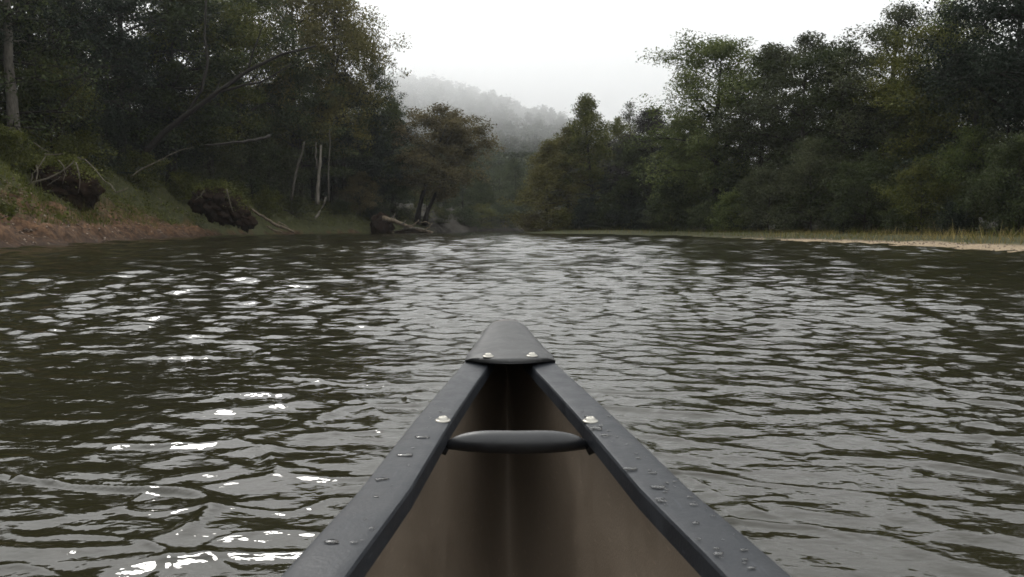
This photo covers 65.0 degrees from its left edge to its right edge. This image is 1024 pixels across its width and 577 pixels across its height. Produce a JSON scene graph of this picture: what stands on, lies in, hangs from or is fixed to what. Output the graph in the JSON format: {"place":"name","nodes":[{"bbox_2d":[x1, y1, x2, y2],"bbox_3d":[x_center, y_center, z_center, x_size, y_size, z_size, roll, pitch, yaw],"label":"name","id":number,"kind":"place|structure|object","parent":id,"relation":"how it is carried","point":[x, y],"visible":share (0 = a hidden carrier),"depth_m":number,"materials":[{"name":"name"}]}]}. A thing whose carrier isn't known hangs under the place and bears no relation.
{"place":"outdoors","nodes":[
{"label":"outdoors","id":0,"kind":"place"},
{"bbox_2d":[53,64,941,207],"bbox_3d":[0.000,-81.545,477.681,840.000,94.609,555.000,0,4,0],"label":"hill","id":1,"kind":"structure","parent":0,"point":[538,125],"depth_m":376.66,"materials":[{"name":"plant"}]},
{"bbox_2d":[0,231,1023,576],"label":"water","id":2,"kind":"structure","parent":0,"point":[232,405],"depth_m":3.58,"materials":[{"name":"liquid"}]},
{"bbox_2d":[281,319,790,576],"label":"canoe","id":3,"kind":"object","parent":2,"relation":"on","point":[513,465],"visible":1,"depth_m":1.27,"materials":[{"name":"plastic"}]},
{"bbox_2d":[324,411,755,568],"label":"water beads","id":4,"kind":"object","parent":3,"relation":"on","point":[592,427],"visible":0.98,"depth_m":0.92,"materials":[{"name":"clear liquid"}]},
{"bbox_2d":[0,154,1023,251],"bbox_3d":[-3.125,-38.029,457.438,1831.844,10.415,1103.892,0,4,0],"label":"ground","id":5,"kind":"structure","parent":0,"point":[60,235],"depth_m":53.09,"materials":[{"name":"soil"}]},
{"bbox_2d":[0,123,39,165],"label":"shrub","id":6,"kind":"object","parent":5,"relation":"on","point":[8,142],"visible":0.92,"depth_m":39.83,"materials":[{"name":"green plant"}]},
{"bbox_2d":[0,0,96,146],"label":"tree","id":7,"kind":"object","parent":5,"relation":"on","point":[30,96],"visible":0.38,"depth_m":47.90,"materials":[{"name":"green plant"}]},
{"bbox_2d":[0,0,105,153],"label":"tree","id":8,"kind":"object","parent":5,"relation":"on","point":[12,107],"visible":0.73,"depth_m":44.66,"materials":[{"name":"green plant"}]},
{"bbox_2d":[0,50,105,168],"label":"tree","id":9,"kind":"object","parent":5,"relation":"on","point":[60,148],"visible":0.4,"depth_m":49.50,"materials":[{"name":"green plant"}]},
{"bbox_2d":[0,0,110,161],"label":"tree","id":10,"kind":"object","parent":5,"relation":"on","point":[35,77],"visible":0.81,"depth_m":45.13,"materials":[{"name":"green plant"}]},
{"bbox_2d":[21,142,108,210],"bbox_3d":[-23.175,-5.437,40.318,5.199,3.913,4.536,0,4,0],"label":"root mass","id":11,"kind":"object","parent":5,"relation":"on","point":[59,177],"visible":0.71,"depth_m":40.62,"materials":[{"name":"soil"}]},
{"bbox_2d":[0,0,138,175],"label":"tree","id":12,"kind":"object","parent":5,"relation":"on","point":[84,75],"visible":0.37,"depth_m":50.77,"materials":[{"name":"green plant"}]},
{"bbox_2d":[0,0,141,141],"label":"tree","id":13,"kind":"object","parent":5,"relation":"on","point":[80,23],"visible":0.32,"depth_m":53.76,"materials":[{"name":"green plant"}]},
{"bbox_2d":[0,0,141,148],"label":"tree","id":14,"kind":"object","parent":5,"relation":"on","point":[116,56],"visible":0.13,"depth_m":59.34,"materials":[{"name":"green plant"}]},
{"bbox_2d":[47,123,121,177],"bbox_3d":[-28.564,-8.813,52.095,5.756,3.811,4.960,2,5,23],"label":"shrub","id":15,"kind":"object","parent":5,"relation":"on","point":[86,149],"visible":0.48,"depth_m":51.74,"materials":[{"name":"green plant"}]},
{"bbox_2d":[13,0,170,150],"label":"tree","id":16,"kind":"object","parent":5,"relation":"on","point":[113,9],"visible":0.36,"depth_m":60.11,"materials":[{"name":"green plant"}]},
{"bbox_2d":[29,1,169,171],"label":"tree","id":17,"kind":"object","parent":5,"relation":"on","point":[139,115],"visible":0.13,"depth_m":63.63,"materials":[{"name":"green plant"}]},
{"bbox_2d":[0,175,209,244],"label":"gravel","id":18,"kind":"structure","parent":5,"relation":"on","point":[83,219],"depth_m":36.20,"materials":[{"name":"gravel"}]},
{"bbox_2d":[63,103,151,184],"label":"tree","id":19,"kind":"object","parent":5,"relation":"on","point":[121,136],"visible":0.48,"depth_m":59.87,"materials":[{"name":"green plant"}]},
{"bbox_2d":[54,20,174,169],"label":"tree","id":20,"kind":"object","parent":5,"relation":"on","point":[134,125],"visible":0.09,"depth_m":65.87,"materials":[{"name":"green plant"}]},
{"bbox_2d":[108,144,175,190],"bbox_3d":[-28.697,-9.349,62.652,5.318,3.521,4.582,-2,5,-20],"label":"shrub","id":21,"kind":"object","parent":5,"relation":"on","point":[144,161],"visible":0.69,"depth_m":62.39,"materials":[{"name":"green plant"}]},
{"bbox_2d":[51,1,233,174],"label":"tree","id":22,"kind":"object","parent":5,"relation":"on","point":[122,89],"visible":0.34,"depth_m":66.06,"materials":[{"name":"green plant"}]},
{"bbox_2d":[111,106,204,177],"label":"tree","id":23,"kind":"object","parent":5,"relation":"on","point":[150,120],"visible":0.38,"depth_m":68.72,"materials":[{"name":"green plant"}]},
{"bbox_2d":[68,0,259,187],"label":"tree","id":24,"kind":"object","parent":5,"relation":"on","point":[181,15],"visible":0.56,"depth_m":69.08,"materials":[{"name":"green plant"}]},
{"bbox_2d":[111,38,217,181],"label":"tree","id":25,"kind":"object","parent":5,"relation":"on","point":[180,113],"visible":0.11,"depth_m":70.61,"materials":[{"name":"green plant"}]},
{"bbox_2d":[162,167,207,199],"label":"shrub","id":26,"kind":"object","parent":5,"relation":"on","point":[179,180],"visible":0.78,"depth_m":68.49,"materials":[{"name":"green plant"}]},
{"bbox_2d":[157,123,246,185],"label":"tree","id":27,"kind":"object","parent":5,"relation":"on","point":[203,175],"visible":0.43,"depth_m":75.49,"materials":[{"name":"green plant"}]},
{"bbox_2d":[149,57,256,186],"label":"tree","id":28,"kind":"object","parent":5,"relation":"on","point":[201,146],"visible":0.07,"depth_m":75.96,"materials":[{"name":"green plant"}]},
{"bbox_2d":[109,0,297,180],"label":"tree","id":29,"kind":"object","parent":5,"relation":"on","point":[252,35],"visible":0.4,"depth_m":73.96,"materials":[{"name":"green plant"}]},
{"bbox_2d":[0,134,441,227],"bbox_3d":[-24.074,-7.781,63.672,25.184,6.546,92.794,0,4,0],"label":"bank grass","id":30,"kind":"structure","parent":5,"relation":"on","point":[87,219],"depth_m":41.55,"materials":[{"name":"green plant"}]},
{"bbox_2d":[186,176,257,234],"bbox_3d":[-22.732,-6.380,61.792,5.458,4.734,5.100,0,4,0],"label":"root mass","id":31,"kind":"object","parent":5,"relation":"on","point":[220,203],"visible":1,"depth_m":62.13,"materials":[{"name":"soil"}]},
{"bbox_2d":[139,0,315,157],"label":"leaning tree","id":32,"kind":"object","parent":5,"relation":"on","point":[165,131],"visible":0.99,"depth_m":61.70,"materials":[{"name":"brown plant"}]},
{"bbox_2d":[197,82,282,186],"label":"tree","id":33,"kind":"object","parent":5,"relation":"on","point":[242,127],"visible":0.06,"depth_m":84.24,"materials":[{"name":"green plant"}]},
{"bbox_2d":[176,0,331,197],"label":"tree","id":34,"kind":"object","parent":5,"relation":"on","point":[282,39],"visible":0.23,"depth_m":83.45,"materials":[{"name":"green plant"}]},
{"bbox_2d":[247,184,287,214],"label":"shrub","id":35,"kind":"object","parent":5,"relation":"on","point":[269,199],"visible":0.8,"depth_m":82.07,"materials":[{"name":"green plant"}]},
{"bbox_2d":[246,138,332,223],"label":"tree","id":36,"kind":"object","parent":5,"relation":"on","point":[289,161],"visible":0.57,"depth_m":85.97,"materials":[{"name":"green plant"}]},
{"bbox_2d":[239,52,374,207],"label":"tree","id":37,"kind":"object","parent":5,"relation":"on","point":[309,102],"visible":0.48,"depth_m":88.71,"materials":[{"name":"green plant"}]},
{"bbox_2d":[228,0,398,196],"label":"tree","id":38,"kind":"object","parent":5,"relation":"on","point":[325,10],"visible":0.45,"depth_m":90.55,"materials":[{"name":"green plant"}]},
{"bbox_2d":[314,142,321,204],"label":"white trunk","id":39,"kind":"object","parent":5,"relation":"on","point":[318,167],"visible":1,"depth_m":83.24,"materials":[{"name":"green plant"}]},
{"bbox_2d":[303,106,366,203],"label":"tree","id":40,"kind":"object","parent":5,"relation":"on","point":[339,176],"visible":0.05,"depth_m":98.24,"materials":[{"name":"green plant"}]},
{"bbox_2d":[260,0,411,204],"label":"tree","id":41,"kind":"object","parent":5,"relation":"on","point":[352,80],"visible":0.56,"depth_m":93.44,"materials":[{"name":"green plant"}]},
{"bbox_2d":[288,68,396,207],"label":"tree","id":42,"kind":"object","parent":5,"relation":"on","point":[357,163],"visible":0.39,"depth_m":96.24,"materials":[{"name":"green plant"}]},
{"bbox_2d":[333,170,382,214],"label":"shrub","id":43,"kind":"object","parent":5,"relation":"on","point":[355,183],"visible":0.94,"depth_m":96.21,"materials":[{"name":"green plant"}]},
{"bbox_2d":[346,58,408,181],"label":"tree","id":44,"kind":"object","parent":5,"relation":"on","point":[377,78],"visible":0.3,"depth_m":101.49,"materials":[{"name":"green plant"}]},
{"bbox_2d":[347,124,413,216],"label":"tree","id":45,"kind":"object","parent":5,"relation":"on","point":[379,153],"visible":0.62,"depth_m":98.95,"materials":[{"name":"green plant"}]},
{"bbox_2d":[374,179,419,218],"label":"shrub","id":46,"kind":"object","parent":5,"relation":"on","point":[400,198],"visible":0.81,"depth_m":103.07,"materials":[{"name":"green plant"}]},
{"bbox_2d":[372,97,425,212],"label":"tree","id":47,"kind":"object","parent":5,"relation":"on","point":[397,163],"visible":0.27,"depth_m":105.80,"materials":[{"name":"green plant"}]},
{"bbox_2d":[368,211,432,232],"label":"driftwood","id":48,"kind":"object","parent":5,"relation":"on","point":[381,222],"visible":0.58,"depth_m":92.29,"materials":[{"name":"brown wood"}]},
{"bbox_2d":[408,171,447,217],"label":"tree","id":49,"kind":"object","parent":5,"relation":"on","point":[426,203],"visible":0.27,"depth_m":112.77,"materials":[{"name":"green plant"}]},
{"bbox_2d":[376,102,507,225],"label":"tree","id":50,"kind":"object","parent":5,"relation":"on","point":[453,149],"visible":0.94,"depth_m":104.36,"materials":[{"name":"green plant"}]},
{"bbox_2d":[445,161,482,218],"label":"tree","id":51,"kind":"object","parent":5,"relation":"on","point":[468,193],"visible":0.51,"depth_m":134.39,"materials":[{"name":"green plant"}]},
{"bbox_2d":[450,204,480,226],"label":"shrub","id":52,"kind":"object","parent":5,"relation":"on","point":[468,215],"visible":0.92,"depth_m":127.66,"materials":[{"name":"green plant"}]},
{"bbox_2d":[463,203,497,228],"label":"shrub","id":53,"kind":"object","parent":5,"relation":"on","point":[485,211],"visible":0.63,"depth_m":135.01,"materials":[{"name":"green plant"}]},
{"bbox_2d":[468,170,495,212],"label":"tree","id":54,"kind":"object","parent":5,"relation":"on","point":[480,185],"visible":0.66,"depth_m":146.50,"materials":[{"name":"green plant"}]},
{"bbox_2d":[480,164,517,210],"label":"tree","id":55,"kind":"object","parent":5,"relation":"on","point":[499,182],"visible":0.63,"depth_m":158.57,"materials":[{"name":"green plant"}]},
{"bbox_2d":[498,160,532,210],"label":"tree","id":56,"kind":"object","parent":5,"relation":"on","point":[518,169],"visible":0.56,"depth_m":170.59,"materials":[{"name":"green plant"}]},
{"bbox_2d":[495,138,588,231],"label":"tree","id":57,"kind":"object","parent":5,"relation":"on","point":[550,175],"visible":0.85,"depth_m":95.64,"materials":[{"name":"green plant"}]},
{"bbox_2d":[523,123,602,215],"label":"tree","id":58,"kind":"object","parent":5,"relation":"on","point":[562,145],"visible":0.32,"depth_m":100.08,"materials":[{"name":"green plant"}]},
{"bbox_2d":[530,92,635,229],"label":"tree","id":59,"kind":"object","parent":5,"relation":"on","point":[586,116],"visible":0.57,"depth_m":97.02,"materials":[{"name":"green plant"}]},
{"bbox_2d":[574,202,600,230],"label":"tree","id":60,"kind":"object","parent":5,"relation":"on","point":[586,209],"visible":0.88,"depth_m":91.44,"materials":[{"name":"green plant"}]},
{"bbox_2d":[582,113,647,198],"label":"tree","id":61,"kind":"object","parent":5,"relation":"on","point":[618,126],"visible":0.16,"depth_m":102.45,"materials":[{"name":"green plant"}]},
{"bbox_2d":[593,149,648,226],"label":"tree","id":62,"kind":"object","parent":5,"relation":"on","point":[606,183],"visible":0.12,"depth_m":93.54,"materials":[{"name":"green plant"}]},
{"bbox_2d":[600,101,645,158],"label":"tree","id":63,"kind":"object","parent":5,"relation":"on","point":[628,117],"visible":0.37,"depth_m":106.56,"materials":[{"name":"green plant"}]},
{"bbox_2d":[603,191,648,229],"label":"shrub","id":64,"kind":"object","parent":5,"relation":"on","point":[627,218],"visible":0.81,"depth_m":87.53,"materials":[{"name":"green plant"}]},
{"bbox_2d":[602,134,655,223],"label":"tree","id":65,"kind":"object","parent":5,"relation":"on","point":[631,140],"visible":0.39,"depth_m":89.19,"materials":[{"name":"green plant"}]},
{"bbox_2d":[604,142,654,222],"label":"tree","id":66,"kind":"object","parent":5,"relation":"on","point":[627,155],"visible":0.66,"depth_m":87.75,"materials":[{"name":"green plant"}]},
{"bbox_2d":[627,200,660,229],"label":"shrub","id":67,"kind":"object","parent":5,"relation":"on","point":[636,212],"visible":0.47,"depth_m":83.39,"materials":[{"name":"green plant"}]},
{"bbox_2d":[597,104,699,228],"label":"tree","id":68,"kind":"object","parent":5,"relation":"on","point":[641,122],"visible":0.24,"depth_m":89.55,"materials":[{"name":"green plant"}]},
{"bbox_2d":[636,170,700,231],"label":"shrub","id":69,"kind":"object","parent":5,"relation":"on","point":[659,213],"visible":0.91,"depth_m":73.19,"materials":[{"name":"green plant"}]},
{"bbox_2d":[638,127,701,209],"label":"tree","id":70,"kind":"object","parent":5,"relation":"on","point":[652,160],"visible":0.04,"depth_m":85.83,"materials":[{"name":"green plant"}]},
{"bbox_2d":[631,119,709,229],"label":"tree","id":71,"kind":"object","parent":5,"relation":"on","point":[680,142],"visible":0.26,"depth_m":78.58,"materials":[{"name":"green plant"}]},
{"bbox_2d":[681,196,721,231],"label":"shrub","id":72,"kind":"object","parent":5,"relation":"on","point":[701,208],"visible":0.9,"depth_m":65.46,"materials":[{"name":"green plant"}]},
{"bbox_2d":[617,28,821,225],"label":"tree","id":73,"kind":"object","parent":5,"relation":"on","point":[715,51],"visible":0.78,"depth_m":70.50,"materials":[{"name":"green plant"}]},
{"bbox_2d":[704,187,765,231],"bbox_3d":[17.125,-5.815,60.891,4.343,3.713,3.856,-3,5,-34],"label":"shrub","id":74,"kind":"object","parent":5,"relation":"on","point":[728,199],"visible":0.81,"depth_m":60.38,"materials":[{"name":"green plant"}]},
{"bbox_2d":[694,42,811,228],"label":"tree","id":75,"kind":"object","parent":5,"relation":"on","point":[766,65],"visible":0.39,"depth_m":66.10,"materials":[{"name":"green plant"}]},
{"bbox_2d":[732,176,793,230],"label":"tree","id":76,"kind":"object","parent":5,"relation":"on","point":[755,227],"visible":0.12,"depth_m":64.35,"materials":[{"name":"green plant"}]},
{"bbox_2d":[729,159,806,231],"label":"tree","id":77,"kind":"object","parent":5,"relation":"on","point":[773,173],"visible":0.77,"depth_m":57.39,"materials":[{"name":"green plant"}]},
{"bbox_2d":[723,94,819,214],"bbox_3d":[23.020,-10.061,65.075,11.317,11.258,7.766,0,4,4],"label":"tree","id":78,"kind":"object","parent":5,"relation":"on","point":[797,111],"visible":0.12,"depth_m":64.72,"materials":[{"name":"green plant"}]},
{"bbox_2d":[530,221,1023,244],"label":"straw grass","id":79,"kind":"structure","parent":5,"relation":"on","point":[944,233],"depth_m":35.18,"materials":[{"name":"beige plant"}]},
{"bbox_2d":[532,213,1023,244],"bbox_3d":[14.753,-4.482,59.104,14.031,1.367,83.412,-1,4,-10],"label":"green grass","id":80,"kind":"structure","parent":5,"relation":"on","point":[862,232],"depth_m":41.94,"materials":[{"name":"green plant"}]},
{"bbox_2d":[763,203,803,232],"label":"shrub","id":81,"kind":"object","parent":5,"relation":"on","point":[778,216],"visible":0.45,"depth_m":55.72,"materials":[{"name":"green plant"}]},
{"bbox_2d":[704,27,908,229],"bbox_3d":[22.229,-12.003,61.499,13.640,15.868,14.206,-1,5,-16],"label":"tree","id":82,"kind":"object","parent":5,"relation":"on","point":[774,114],"visible":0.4,"depth_m":60.30,"materials":[{"name":"green plant"}]},
{"bbox_2d":[759,132,864,232],"bbox_3d":[19.859,-6.272,53.132,6.819,7.857,6.904,1,5,16],"label":"bush","id":83,"kind":"object","parent":5,"relation":"on","point":[807,163],"visible":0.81,"depth_m":52.27,"materials":[{"name":"green plant"}]},
{"bbox_2d":[779,156,869,231],"bbox_3d":[21.171,-6.028,52.462,6.716,5.632,7.565,0,4,3],"label":"bush","id":84,"kind":"object","parent":5,"relation":"on","point":[808,196],"visible":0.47,"depth_m":52.64,"materials":[{"name":"green plant"}]},
{"bbox_2d":[757,36,905,227],"bbox_3d":[22.841,-10.578,57.188,10.419,13.455,10.399,1,5,16],"label":"tree","id":85,"kind":"object","parent":5,"relation":"on","point":[818,94],"visible":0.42,"depth_m":55.62,"materials":[{"name":"green plant"}]},
{"bbox_2d":[821,94,911,228],"bbox_3d":[25.211,-8.840,55.785,10.212,10.045,7.007,1,5,17],"label":"tree","id":86,"kind":"object","parent":5,"relation":"on","point":[862,135],"visible":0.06,"depth_m":55.41,"materials":[{"name":"green plant"}]},
{"bbox_2d":[834,173,898,232],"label":"tree","id":87,"kind":"object","parent":5,"relation":"on","point":[872,213],"visible":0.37,"depth_m":47.11,"materials":[{"name":"green plant"}]},
{"bbox_2d":[820,150,917,230],"bbox_3d":[20.749,-5.533,46.698,6.259,5.055,5.399,-2,5,-20],"label":"bush","id":88,"kind":"object","parent":5,"relation":"on","point":[869,162],"visible":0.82,"depth_m":46.34,"materials":[{"name":"green plant"}]},
{"bbox_2d":[812,0,965,229],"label":"tree","id":89,"kind":"object","parent":5,"relation":"on","point":[879,33],"visible":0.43,"depth_m":52.01,"materials":[{"name":"green plant"}]},
{"bbox_2d":[875,200,917,233],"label":"shrub","id":90,"kind":"object","parent":5,"relation":"on","point":[895,211],"visible":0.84,"depth_m":41.69,"materials":[{"name":"green plant"}]},
{"bbox_2d":[863,67,960,227],"bbox_3d":[25.363,-8.565,49.783,6.402,10.422,6.390,1,5,16],"label":"tree","id":91,"kind":"object","parent":5,"relation":"on","point":[891,136],"visible":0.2,"depth_m":49.86,"materials":[{"name":"green plant"}]},
{"bbox_2d":[897,175,952,232],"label":"tree","id":92,"kind":"object","parent":5,"relation":"on","point":[926,223],"visible":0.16,"depth_m":44.50,"materials":[{"name":"green plant"}]},
{"bbox_2d":[840,57,1012,229],"bbox_3d":[26.216,-8.646,47.818,11.367,10.862,7.800,0,4,-1],"label":"tree","id":93,"kind":"object","parent":5,"relation":"on","point":[918,86],"visible":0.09,"depth_m":47.56,"materials":[{"name":"green plant"}]},
{"bbox_2d":[870,153,988,233],"bbox_3d":[21.229,-4.816,41.574,4.632,4.337,5.370,-1,4,-8],"label":"bush","id":94,"kind":"object","parent":5,"relation":"on","point":[904,185],"visible":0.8,"depth_m":41.29,"materials":[{"name":"green plant"}]},
{"bbox_2d":[852,18,1011,229],"bbox_3d":[25.856,-9.725,48.927,9.819,12.949,10.405,3,5,35],"label":"tree","id":95,"kind":"object","parent":5,"relation":"on","point":[901,63],"visible":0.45,"depth_m":48.10,"materials":[{"name":"green plant"}]},
{"bbox_2d":[876,0,1008,225],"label":"tree","id":96,"kind":"object","parent":5,"relation":"on","point":[941,2],"visible":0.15,"depth_m":48.13,"materials":[{"name":"green plant"}]},
{"bbox_2d":[870,0,1023,230],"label":"tree","id":97,"kind":"object","parent":5,"relation":"on","point":[944,68],"visible":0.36,"depth_m":41.17,"materials":[{"name":"green plant"}]},
{"bbox_2d":[928,196,976,234],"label":"shrub","id":98,"kind":"object","parent":5,"relation":"on","point":[956,218],"visible":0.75,"depth_m":37.76,"materials":[{"name":"green plant"}]},
{"bbox_2d":[901,27,1009,229],"bbox_3d":[26.458,-9.113,45.794,6.698,12.176,5.560,-3,5,-33],"label":"tree","id":99,"kind":"object","parent":5,"relation":"on","point":[976,116],"visible":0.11,"depth_m":46.26,"materials":[{"name":"green plant"}]},
{"bbox_2d":[895,0,1023,207],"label":"tree","id":100,"kind":"object","parent":5,"relation":"on","point":[1018,6],"visible":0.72,"depth_m":38.27,"materials":[{"name":"green plant"}]},
{"bbox_2d":[924,169,998,232],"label":"tree","id":101,"kind":"object","parent":5,"relation":"on","point":[978,211],"visible":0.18,"depth_m":40.34,"materials":[{"name":"green plant"}]},
{"bbox_2d":[923,122,1017,232],"bbox_3d":[23.318,-4.920,39.749,5.771,6.568,5.700,-1,4,-9],"label":"bush","id":102,"kind":"object","parent":5,"relation":"on","point":[967,151],"visible":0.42,"depth_m":39.58,"materials":[{"name":"green plant"}]},
{"bbox_2d":[950,130,1023,234],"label":"bush","id":103,"kind":"object","parent":5,"relation":"on","point":[1018,152],"visible":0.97,"depth_m":33.68,"materials":[{"name":"green plant"}]},
{"bbox_2d":[952,131,1023,233],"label":"bush","id":104,"kind":"object","parent":5,"relation":"on","point":[1003,138],"visible":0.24,"depth_m":36.91,"materials":[{"name":"green plant"}]},
{"bbox_2d":[958,48,1023,230],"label":"tree","id":105,"kind":"object","parent":5,"relation":"on","point":[983,105],"visible":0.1,"depth_m":42.51,"materials":[{"name":"green plant"}]},
{"bbox_2d":[991,132,1023,219],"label":"tree","id":106,"kind":"object","parent":5,"relation":"on","point":[1008,182],"visible":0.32,"depth_m":34.28,"materials":[{"name":"green plant"}]},
{"bbox_2d":[1,0,1023,168],"label":"sky","id":107,"kind":"structure","parent":0,"point":[538,52],"materials":[{"name":"white"}]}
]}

